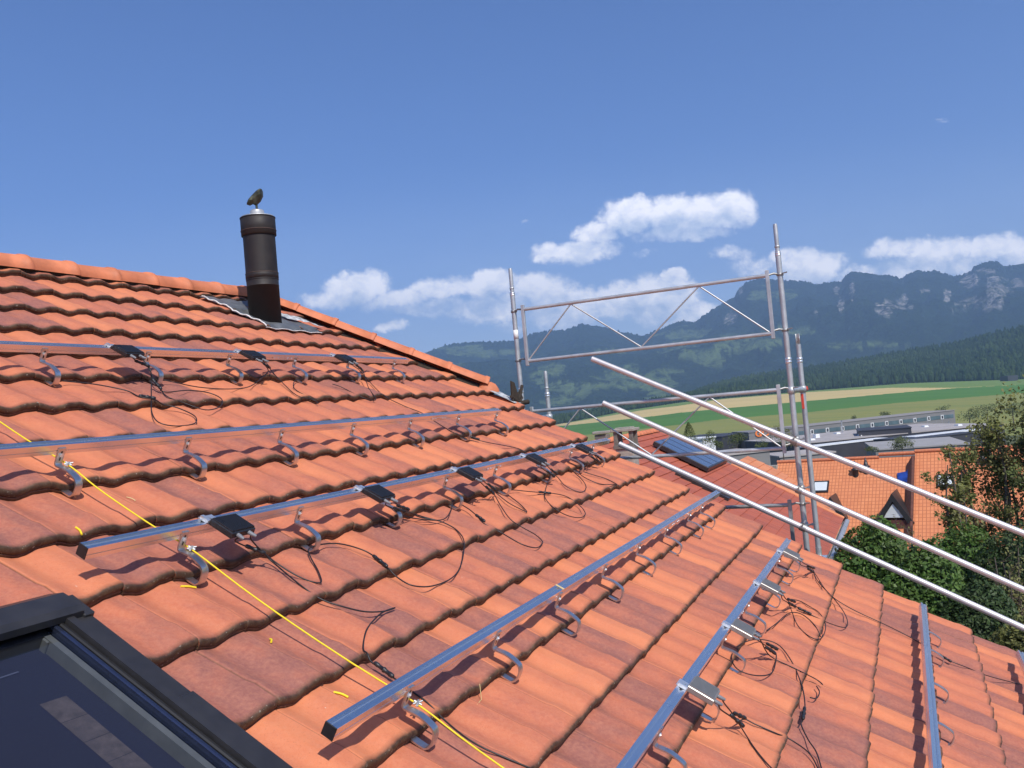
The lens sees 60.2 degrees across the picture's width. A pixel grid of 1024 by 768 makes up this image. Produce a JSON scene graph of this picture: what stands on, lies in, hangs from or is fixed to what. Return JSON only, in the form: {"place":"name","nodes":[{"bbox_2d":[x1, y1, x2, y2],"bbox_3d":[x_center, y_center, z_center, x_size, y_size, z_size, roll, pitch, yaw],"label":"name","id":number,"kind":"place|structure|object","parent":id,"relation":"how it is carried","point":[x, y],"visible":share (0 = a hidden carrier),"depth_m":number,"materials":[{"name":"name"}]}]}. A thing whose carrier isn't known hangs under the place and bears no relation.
{"place":"outdoors","nodes":[
{"label":"outdoors","id":0,"kind":"place"},
{"bbox_2d":[0,0,1023,352],"label":"sky","id":1,"kind":"structure","parent":0,"point":[405,156],"materials":[{"name":"blue"}]},
{"bbox_2d":[592,426,849,559],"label":"house","id":2,"kind":"structure","parent":0,"point":[746,484],"depth_m":24.70,"materials":[{"name":"red tile"}]},
{"bbox_2d":[653,437,726,471],"bbox_3d":[5.452,2.103,26.836,1.750,0.196,3.050,26,11,22],"label":"solar panel","id":3,"kind":"object","parent":2,"relation":"on","point":[706,463],"visible":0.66,"depth_m":26.04,"materials":[{"name":"blue glass"}]},
{"bbox_2d":[426,261,1023,414],"bbox_3d":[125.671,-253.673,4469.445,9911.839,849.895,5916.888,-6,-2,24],"label":"mountain","id":4,"kind":"structure","parent":0,"point":[853,314],"depth_m":4487.34,"materials":[{"name":"stone"}]},
{"bbox_2d":[556,385,1006,425],"bbox_3d":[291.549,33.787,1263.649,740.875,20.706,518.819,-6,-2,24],"label":"wheat field","id":5,"kind":"structure","parent":0,"point":[755,401],"depth_m":1141.75,"materials":[{"name":"beige plant"}]},
{"bbox_2d":[559,385,1023,434],"bbox_3d":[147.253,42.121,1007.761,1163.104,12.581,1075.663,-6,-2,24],"label":"green field","id":6,"kind":"structure","parent":0,"point":[758,410],"depth_m":907.68,"materials":[{"name":"green plant"}]},
{"bbox_2d":[572,379,1023,421],"bbox_3d":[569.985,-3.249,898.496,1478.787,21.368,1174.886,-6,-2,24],"label":"pasture","id":7,"kind":"structure","parent":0,"point":[960,384],"depth_m":1276.32,"materials":[{"name":"green plant"}]},
{"bbox_2d":[1000,375,1017,380],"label":"shed","id":8,"kind":"structure","parent":7,"relation":"on","point":[1010,378],"depth_m":1255.44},
{"bbox_2d":[585,418,1022,444],"bbox_3d":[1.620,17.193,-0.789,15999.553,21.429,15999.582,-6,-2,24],"label":"ground","id":9,"kind":"structure","parent":0,"point":[1012,442],"depth_m":350.61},
{"bbox_2d":[0,189,1023,767],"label":"house","id":10,"kind":"structure","parent":9,"relation":"on","point":[140,657],"depth_m":4.06,"materials":[{"name":"tile"}]},
{"bbox_2d":[0,592,292,767],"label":"roof window","id":11,"kind":"structure","parent":10,"relation":"in","point":[74,693],"depth_m":2.34,"materials":[{"name":"black glass"}]},
{"bbox_2d":[180,585,195,588],"bbox_3d":[-1.123,0.704,3.065,0.007,0.023,0.058,-7,-2,41],"label":"string offcut","id":12,"kind":"object","parent":10,"relation":"on","point":[188,586],"visible":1,"depth_m":3.06,"materials":[{"name":"yellow plastic"}]},
{"bbox_2d":[0,341,408,385],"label":"mounting rail","id":13,"kind":"object","parent":10,"relation":"on","point":[43,349],"visible":0.93,"depth_m":5.15,"materials":[{"name":"silver metal"}]},
{"bbox_2d":[63,343,222,426],"bbox_3d":[-1.863,-0.003,4.682,0.757,0.164,0.839,26,11,22],"label":"power box","id":14,"kind":"object","parent":13,"relation":"attached to","point":[133,352],"visible":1,"depth_m":4.73,"materials":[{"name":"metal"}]},
{"bbox_2d":[157,349,318,403],"bbox_3d":[-1.587,-0.046,5.518,0.565,0.166,1.325,26,11,22],"label":"power box","id":15,"kind":"object","parent":13,"relation":"attached to","point":[253,355],"visible":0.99,"depth_m":5.65,"materials":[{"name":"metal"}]},
{"bbox_2d":[330,353,526,453],"bbox_3d":[-0.649,0.152,6.490,1.578,0.160,0.776,26,11,22],"label":"power box","id":16,"kind":"object","parent":13,"relation":"attached to","point":[344,358],"visible":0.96,"depth_m":6.57,"materials":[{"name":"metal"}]},
{"bbox_2d":[0,421,503,767],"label":"guide string","id":17,"kind":"object","parent":10,"relation":"on","point":[193,549],"visible":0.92,"depth_m":3.01,"materials":[{"name":"yellow plastic"}]},
{"bbox_2d":[0,408,508,496],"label":"mounting rail","id":18,"kind":"object","parent":10,"relation":"on","point":[60,448],"visible":0.98,"depth_m":4.06,"materials":[{"name":"metal"}]},
{"bbox_2d":[333,691,348,697],"bbox_3d":[-0.543,0.986,2.804,0.050,0.010,0.024,26,11,22],"label":"string offcut","id":19,"kind":"object","parent":10,"relation":"on","point":[342,694],"visible":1,"depth_m":2.80,"materials":[{"name":"yellow plastic"}]},
{"bbox_2d":[76,438,609,585],"bbox_3d":[-0.222,0.595,5.214,0.183,0.163,5.379,26,11,22],"label":"mounting rail","id":20,"kind":"object","parent":10,"relation":"on","point":[182,531],"visible":0.78,"depth_m":3.70,"materials":[{"name":"metal"}]},
{"bbox_2d":[198,513,530,767],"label":"power box","id":21,"kind":"object","parent":20,"relation":"attached to","point":[235,525],"visible":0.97,"depth_m":3.28,"materials":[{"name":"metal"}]},
{"bbox_2d":[353,484,452,520],"bbox_3d":[-0.485,0.593,4.524,0.262,0.166,0.872,26,11,22],"label":"power box","id":22,"kind":"object","parent":20,"relation":"attached to","point":[378,493],"visible":0.99,"depth_m":4.19,"materials":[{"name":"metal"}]},
{"bbox_2d":[450,466,542,547],"bbox_3d":[-0.032,0.675,5.063,0.688,0.162,0.678,26,11,22],"label":"power box","id":23,"kind":"object","parent":20,"relation":"attached to","point":[470,473],"visible":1,"depth_m":5.04,"materials":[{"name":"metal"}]},
{"bbox_2d":[511,453,586,517],"bbox_3d":[0.361,0.656,6.033,0.614,0.166,1.160,26,11,22],"label":"power box","id":24,"kind":"object","parent":20,"relation":"attached to","point":[536,459],"visible":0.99,"depth_m":5.95,"materials":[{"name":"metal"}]},
{"bbox_2d":[570,443,616,484],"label":"power box","id":25,"kind":"object","parent":20,"relation":"attached to","point":[585,449],"visible":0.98,"depth_m":6.84,"materials":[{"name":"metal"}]},
{"bbox_2d":[510,381,529,404],"bbox_3d":[0.048,0.087,8.344,0.099,0.242,0.291,-7,-2,38],"label":"scrap bracket","id":26,"kind":"object","parent":10,"relation":"on","point":[515,395],"visible":0.88,"depth_m":8.29,"materials":[{"name":"metal"}]},
{"bbox_2d":[321,490,720,749],"bbox_3d":[0.647,1.014,4.882,0.184,0.164,5.464,26,11,22],"label":"mounting rail","id":27,"kind":"object","parent":10,"relation":"on","point":[354,715],"visible":0.95,"depth_m":3.29,"materials":[{"name":"metal"}]},
{"bbox_2d":[616,538,799,767],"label":"mounting rail","id":28,"kind":"object","parent":10,"relation":"on","point":[635,753],"visible":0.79,"depth_m":3.68,"materials":[{"name":"metal"}]},
{"bbox_2d":[676,676,817,767],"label":"power box","id":29,"kind":"object","parent":28,"relation":"attached to","point":[702,689],"visible":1,"depth_m":3.52,"materials":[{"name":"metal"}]},
{"bbox_2d":[721,618,822,767],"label":"power box","id":30,"kind":"object","parent":28,"relation":"attached to","point":[742,628],"visible":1,"depth_m":4.35,"materials":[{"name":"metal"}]},
{"bbox_2d":[753,573,847,639],"bbox_3d":[1.904,1.350,5.702,0.601,0.164,1.788,26,11,22],"label":"power box","id":31,"kind":"object","parent":28,"relation":"attached to","point":[770,586],"visible":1,"depth_m":5.29,"materials":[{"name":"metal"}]},
{"bbox_2d":[776,547,1018,683],"bbox_3d":[2.761,1.626,6.082,1.978,0.157,0.555,26,11,22],"label":"power box","id":32,"kind":"object","parent":28,"relation":"attached to","point":[790,553],"visible":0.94,"depth_m":6.18,"materials":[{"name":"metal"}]},
{"bbox_2d":[919,602,954,767],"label":"mounting rail","id":33,"kind":"object","parent":10,"relation":"on","point":[933,740],"visible":1,"depth_m":4.60,"materials":[{"name":"metal"}]},
{"bbox_2d":[1015,650,1023,674],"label":"mounting rail","id":34,"kind":"object","parent":10,"relation":"on","point":[1019,656],"visible":0.84,"depth_m":6.05,"materials":[{"name":"metal"}]},
{"bbox_2d":[683,422,697,440],"bbox_3d":[12.984,9.656,61.712,1.639,14.071,1.582,-6,-2,24],"label":"tree","id":35,"kind":"object","parent":9,"relation":"on","point":[688,426],"visible":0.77,"depth_m":61.87,"materials":[{"name":"green plant"}]},
{"bbox_2d":[689,436,715,449],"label":"shed","id":36,"kind":"structure","parent":9,"relation":"on","point":[699,440],"depth_m":171.43,"materials":[{"name":"white"}]},
{"bbox_2d":[700,430,715,444],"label":"tree","id":37,"kind":"object","parent":9,"relation":"on","point":[709,438],"visible":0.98,"depth_m":89.90,"materials":[{"name":"green plant"}]},
{"bbox_2d":[688,433,740,449],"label":"warehouse","id":38,"kind":"structure","parent":9,"relation":"on","point":[720,437],"depth_m":323.44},
{"bbox_2d":[707,441,723,447],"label":"tree","id":39,"kind":"object","parent":9,"relation":"on","point":[718,444],"visible":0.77,"depth_m":149.41,"materials":[{"name":"green plant"}]},
{"bbox_2d":[723,432,749,447],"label":"tree","id":40,"kind":"object","parent":9,"relation":"on","point":[736,436],"visible":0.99,"depth_m":149.27,"materials":[{"name":"green plant"}]},
{"bbox_2d":[726,448,770,465],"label":"shed","id":41,"kind":"structure","parent":9,"relation":"on","point":[762,456],"depth_m":130.51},
{"bbox_2d":[732,428,791,448],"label":"office building","id":42,"kind":"structure","parent":9,"relation":"on","point":[754,434],"depth_m":323.19,"materials":[{"name":"grey glass"}]},
{"bbox_2d":[755,440,768,447],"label":"tree","id":43,"kind":"object","parent":9,"relation":"on","point":[761,444],"visible":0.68,"depth_m":144.49,"materials":[{"name":"green plant"}]},
{"bbox_2d":[508,224,1023,631],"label":"scaffolding","id":44,"kind":"object","parent":9,"relation":"on","point":[796,441],"visible":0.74,"depth_m":7.70,"materials":[{"name":"metal"}]},
{"bbox_2d":[767,425,792,459],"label":"tree","id":45,"kind":"object","parent":9,"relation":"on","point":[777,428],"visible":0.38,"depth_m":140.01,"materials":[{"name":"green plant"}]},
{"bbox_2d":[770,450,835,464],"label":"shed","id":46,"kind":"structure","parent":9,"relation":"on","point":[776,456],"depth_m":150.98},
{"bbox_2d":[800,438,880,456],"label":"canopy","id":47,"kind":"object","parent":9,"relation":"on","point":[853,448],"visible":0.29,"depth_m":249.50,"materials":[{"name":"grey metal"}]},
{"bbox_2d":[776,410,955,434],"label":"office building","id":48,"kind":"structure","parent":9,"relation":"on","point":[936,416],"depth_m":353.98,"materials":[{"name":"grey glass"}]},
{"bbox_2d":[814,428,824,432],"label":"window","id":49,"kind":"structure","parent":48,"relation":"in","point":[816,430],"depth_m":339.79,"materials":[{"name":"blue glass"}]},
{"bbox_2d":[829,427,839,431],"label":"window","id":50,"kind":"structure","parent":48,"relation":"in","point":[834,428],"depth_m":342.75,"materials":[{"name":"blue glass"}]},
{"bbox_2d":[844,425,854,429],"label":"window","id":51,"kind":"structure","parent":48,"relation":"in","point":[852,426],"depth_m":345.56,"materials":[{"name":"blue glass"}]},
{"bbox_2d":[859,423,869,427],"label":"window","id":52,"kind":"structure","parent":48,"relation":"in","point":[861,425],"depth_m":348.44,"materials":[{"name":"blue glass"}]},
{"bbox_2d":[874,422,884,426],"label":"window","id":53,"kind":"structure","parent":48,"relation":"in","point":[879,423],"depth_m":351.43,"materials":[{"name":"blue glass"}]},
{"bbox_2d":[888,420,898,424],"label":"window","id":54,"kind":"structure","parent":48,"relation":"in","point":[897,421],"depth_m":354.28,"materials":[{"name":"blue glass"}]},
{"bbox_2d":[903,419,912,422],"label":"window","id":55,"kind":"structure","parent":48,"relation":"in","point":[906,420],"depth_m":357.23,"materials":[{"name":"blue glass"}]},
{"bbox_2d":[917,417,926,421],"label":"window","id":56,"kind":"structure","parent":48,"relation":"in","point":[924,418],"depth_m":360.29,"materials":[{"name":"blue glass"}]},
{"bbox_2d":[930,416,939,419],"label":"window","id":57,"kind":"structure","parent":48,"relation":"in","point":[933,417],"depth_m":362.99,"materials":[{"name":"blue glass"}]},
{"bbox_2d":[944,414,953,418],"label":"window","id":58,"kind":"structure","parent":48,"relation":"in","point":[951,415],"depth_m":366.06,"materials":[{"name":"blue glass"}]},
{"bbox_2d":[864,446,878,453],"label":"tree","id":59,"kind":"object","parent":9,"relation":"on","point":[869,449],"visible":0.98,"depth_m":122.04,"materials":[{"name":"green plant"}]},
{"bbox_2d":[833,513,911,588],"bbox_3d":[8.830,6.734,20.862,2.358,7.439,2.639,-6,-2,24],"label":"bush","id":60,"kind":"object","parent":9,"relation":"on","point":[880,544],"visible":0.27,"depth_m":20.42,"materials":[{"name":"green plant"}]},
{"bbox_2d":[745,423,1005,452],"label":"hall","id":61,"kind":"structure","parent":9,"relation":"on","point":[829,437],"depth_m":278.37,"materials":[{"name":"grey metal"}]},
{"bbox_2d":[856,425,911,435],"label":"hall","id":62,"kind":"structure","parent":9,"relation":"on","point":[882,430],"depth_m":270.40,"materials":[{"name":"grey metal"}]},
{"bbox_2d":[769,445,1023,563],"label":"row house","id":63,"kind":"structure","parent":9,"relation":"on","point":[855,490],"depth_m":71.19,"materials":[{"name":"tile"}]},
{"bbox_2d":[814,480,828,492],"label":"roof window","id":64,"kind":"structure","parent":63,"relation":"in","point":[820,486],"depth_m":74.04,"materials":[{"name":"white glass"}]},
{"bbox_2d":[937,474,953,486],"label":"roof window","id":65,"kind":"structure","parent":63,"relation":"in","point":[937,474],"depth_m":69.02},
{"bbox_2d":[888,436,914,456],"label":"tree","id":66,"kind":"object","parent":9,"relation":"on","point":[899,440],"visible":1,"depth_m":119.66,"materials":[{"name":"green plant"}]},
{"bbox_2d":[893,514,922,549],"bbox_3d":[10.969,7.045,23.835,1.316,7.201,1.371,-4,-2,-32],"label":"shrub","id":67,"kind":"object","parent":9,"relation":"on","point":[911,532],"visible":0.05,"depth_m":24.02,"materials":[{"name":"green plant"}]},
{"bbox_2d":[864,437,969,457],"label":"hall","id":68,"kind":"structure","parent":9,"relation":"on","point":[925,443],"depth_m":166.67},
{"bbox_2d":[877,539,967,621],"bbox_3d":[9.278,6.825,19.380,2.381,6.930,2.637,-6,-2,24],"label":"bush","id":69,"kind":"object","parent":9,"relation":"on","point":[924,564],"visible":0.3,"depth_m":18.85,"materials":[{"name":"green plant"}]},
{"bbox_2d":[873,432,977,445],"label":"hall","id":70,"kind":"structure","parent":9,"relation":"on","point":[960,435],"depth_m":238.60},
{"bbox_2d":[903,429,982,445],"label":"canopy","id":71,"kind":"object","parent":9,"relation":"on","point":[964,430],"visible":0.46,"depth_m":245.96,"materials":[{"name":"white metal"}]},
{"bbox_2d":[919,446,985,550],"bbox_3d":[13.356,6.269,25.853,1.937,8.992,2.455,-6,-2,24],"label":"tree","id":72,"kind":"object","parent":9,"relation":"on","point":[961,487],"visible":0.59,"depth_m":25.75,"materials":[{"name":"green plant"}]},
{"bbox_2d":[927,521,999,587],"bbox_3d":[12.879,7.253,24.867,3.038,6.855,3.406,-6,-2,24],"label":"bush","id":73,"kind":"object","parent":9,"relation":"on","point":[968,551],"visible":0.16,"depth_m":24.40,"materials":[{"name":"green plant"}]},
{"bbox_2d":[935,579,1021,641],"bbox_3d":[9.727,7.029,17.888,2.105,6.217,2.408,-6,-2,24],"label":"bush","id":74,"kind":"object","parent":9,"relation":"on","point":[982,625],"visible":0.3,"depth_m":17.57,"materials":[{"name":"green plant"}]},
{"bbox_2d":[936,381,1023,555],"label":"tree","id":75,"kind":"object","parent":9,"relation":"on","point":[992,439],"visible":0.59,"depth_m":26.55,"materials":[{"name":"green plant"}]},
{"bbox_2d":[967,519,1023,615],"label":"bush","id":76,"kind":"object","parent":9,"relation":"on","point":[999,548],"visible":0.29,"depth_m":22.83,"materials":[{"name":"green plant"}]},
{"bbox_2d":[981,540,1023,618],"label":"shrub","id":77,"kind":"object","parent":9,"relation":"on","point":[1018,603],"visible":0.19,"depth_m":18.70,"materials":[{"name":"green plant"}]},
{"bbox_2d":[989,614,1023,651],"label":"bush","id":78,"kind":"object","parent":9,"relation":"on","point":[1016,643],"visible":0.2,"depth_m":15.90,"materials":[{"name":"green plant"}]},
{"bbox_2d":[998,374,1023,497],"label":"tree","id":79,"kind":"object","parent":9,"relation":"on","point":[1017,482],"visible":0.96,"depth_m":25.54,"materials":[{"name":"green plant"}]},
{"bbox_2d":[585,393,1023,440],"bbox_3d":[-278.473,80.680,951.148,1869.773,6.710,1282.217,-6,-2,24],"label":"meadow","id":80,"kind":"structure","parent":0,"point":[957,406],"depth_m":699.53,"materials":[{"name":"green plant"}]},
{"bbox_2d":[879,411,890,415],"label":"tree","id":81,"kind":"object","parent":80,"relation":"on","point":[885,413],"visible":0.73,"depth_m":428.87,"materials":[{"name":"green plant"}]},
{"bbox_2d":[955,406,981,422],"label":"tree","id":82,"kind":"object","parent":80,"relation":"on","point":[971,415],"visible":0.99,"depth_m":393.92,"materials":[{"name":"green plant"}]},
{"bbox_2d":[975,404,996,420],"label":"tree","id":83,"kind":"object","parent":80,"relation":"on","point":[988,408],"visible":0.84,"depth_m":411.17,"materials":[{"name":"green plant"}]},
{"bbox_2d":[1004,402,1022,429],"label":"tree","id":84,"kind":"object","parent":80,"relation":"on","point":[1012,409],"visible":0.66,"depth_m":399.55,"materials":[{"name":"green plant"}]},
{"bbox_2d":[716,378,1019,398],"bbox_3d":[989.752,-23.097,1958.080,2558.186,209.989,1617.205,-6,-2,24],"label":"hill","id":85,"kind":"structure","parent":0,"point":[894,383],"depth_m":1463.61,"materials":[{"name":"green plant"}]},
{"bbox_2d":[552,324,1023,424],"bbox_3d":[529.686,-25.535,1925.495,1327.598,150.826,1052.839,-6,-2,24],"label":"wood","id":86,"kind":"object","parent":85,"relation":"on","point":[997,354],"visible":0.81,"depth_m":1652.48,"materials":[{"name":"green plant"}]}
]}

